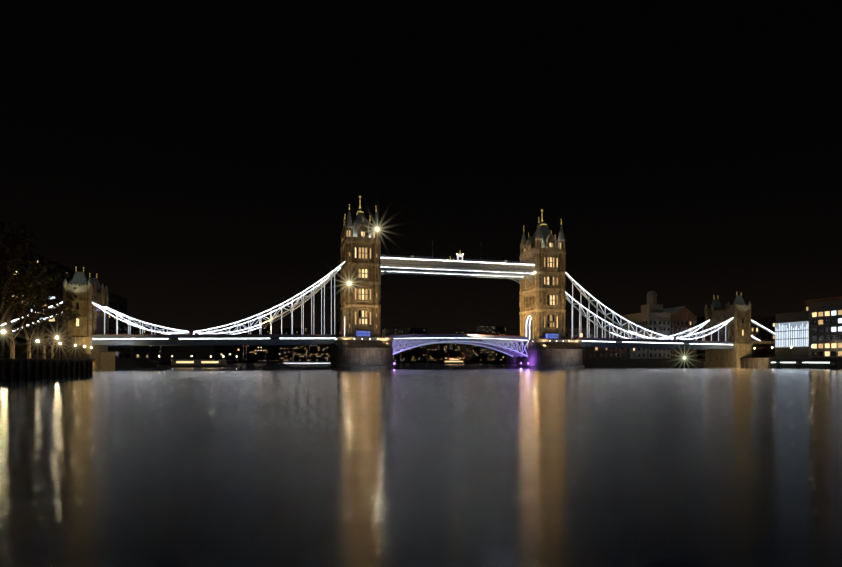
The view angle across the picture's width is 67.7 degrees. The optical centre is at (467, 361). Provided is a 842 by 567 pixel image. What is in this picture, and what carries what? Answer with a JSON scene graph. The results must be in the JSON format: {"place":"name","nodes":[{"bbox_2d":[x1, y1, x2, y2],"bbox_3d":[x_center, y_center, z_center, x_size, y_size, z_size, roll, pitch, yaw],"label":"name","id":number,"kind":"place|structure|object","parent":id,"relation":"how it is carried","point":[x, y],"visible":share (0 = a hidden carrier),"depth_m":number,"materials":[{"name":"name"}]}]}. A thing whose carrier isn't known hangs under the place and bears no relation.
{"place":"outdoors","nodes":[
{"label":"outdoors","id":0,"kind":"place"},
{"bbox_2d":[0,249,149,358],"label":"hotel","id":1,"kind":"structure","parent":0,"point":[118,303],"depth_m":296.63,"materials":[{"name":"concrete"}]},
{"bbox_2d":[0,332,227,383],"bbox_3d":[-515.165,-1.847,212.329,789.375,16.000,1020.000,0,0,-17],"label":"bank ground","id":2,"kind":"structure","parent":0,"point":[20,367],"depth_m":118.59,"materials":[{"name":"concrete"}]},
{"bbox_2d":[0,222,79,358],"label":"plane trees","id":3,"kind":"object","parent":2,"relation":"on","point":[23,287],"visible":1,"depth_m":134.30,"materials":[{"name":"brown plant"}]},
{"bbox_2d":[1,328,91,358],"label":"street lamps","id":4,"kind":"object","parent":2,"relation":"on","point":[3,331],"visible":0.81,"depth_m":118.39,"materials":[{"name":"metal"}]},
{"bbox_2d":[0,270,108,369],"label":"abutment","id":5,"kind":"object","parent":2,"relation":"on","point":[85,327],"visible":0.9,"depth_m":220.84,"materials":[{"name":"stone"}]},
{"bbox_2d":[0,363,841,566],"bbox_3d":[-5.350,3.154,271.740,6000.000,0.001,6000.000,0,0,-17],"label":"water","id":6,"kind":"structure","parent":0,"point":[326,465],"depth_m":18.53,"materials":[{"name":"grey liquid"}]},
{"bbox_2d":[150,322,505,362],"bbox_3d":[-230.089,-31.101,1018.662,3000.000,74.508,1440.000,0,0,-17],"label":"distant city","id":7,"kind":"object","parent":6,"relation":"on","point":[291,353],"visible":0.42,"depth_m":965.93,"materials":[{"name":"black"}]},
{"bbox_2d":[330,337,393,369],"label":"pier","id":8,"kind":"structure","parent":6,"relation":"in","point":[361,353],"depth_m":236.21,"materials":[{"name":"stone"}]},
{"bbox_2d":[340,200,380,336],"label":"tower","id":9,"kind":"structure","parent":8,"relation":"on","point":[360,297],"depth_m":250.72,"materials":[{"name":"stone"}]},
{"bbox_2d":[0,261,344,345],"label":"side span","id":10,"kind":"object","parent":9,"relation":"attached to","point":[190,338],"visible":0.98,"depth_m":239.91,"materials":[{"name":"metal"}]},
{"bbox_2d":[100,352,696,369],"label":"boats","id":11,"kind":"object","parent":6,"relation":"on","point":[109,360],"visible":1,"depth_m":295.61,"materials":[{"name":"white paint"}]},
{"bbox_2d":[505,339,583,368],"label":"pier","id":12,"kind":"structure","parent":6,"relation":"in","point":[554,353],"depth_m":261.50,"materials":[{"name":"stone"}]},
{"bbox_2d":[386,334,527,356],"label":"bascules","id":13,"kind":"object","parent":12,"relation":"attached to","point":[505,341],"visible":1,"depth_m":266.20,"materials":[{"name":"metal"}]},
{"bbox_2d":[519,210,565,338],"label":"tower","id":14,"kind":"structure","parent":12,"relation":"on","point":[542,303],"depth_m":274.81,"materials":[{"name":"stone"}]},
{"bbox_2d":[380,239,534,285],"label":"walkways","id":15,"kind":"structure","parent":14,"relation":"attached to","point":[458,267],"depth_m":266.55,"materials":[{"name":"metal"}]},
{"bbox_2d":[704,296,773,367],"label":"abutment","id":16,"kind":"object","parent":6,"relation":"on","point":[738,329],"visible":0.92,"depth_m":304.69,"materials":[{"name":"stone"}]},
{"bbox_2d":[565,271,774,349],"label":"side span","id":17,"kind":"object","parent":16,"relation":"on","point":[650,342],"visible":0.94,"depth_m":294.89,"materials":[{"name":"metal"}]},
{"bbox_2d":[0,0,841,360],"label":"sky","id":18,"kind":"structure","parent":0,"point":[205,161],"materials":[{"name":"black"}]},
{"bbox_2d":[440,341,841,368],"bbox_3d":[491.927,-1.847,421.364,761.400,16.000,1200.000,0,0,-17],"label":"bank ground","id":19,"kind":"structure","parent":0,"point":[765,356],"depth_m":289.54,"materials":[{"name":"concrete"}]},
{"bbox_2d":[565,291,775,367],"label":"building","id":20,"kind":"structure","parent":19,"relation":"on","point":[653,316],"depth_m":318.49,"materials":[{"name":"brick"}]},
{"bbox_2d":[700,296,841,367],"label":"bank buildings","id":21,"kind":"structure","parent":19,"relation":"on","point":[816,324],"depth_m":266.20,"materials":[{"name":"concrete"}]}
]}

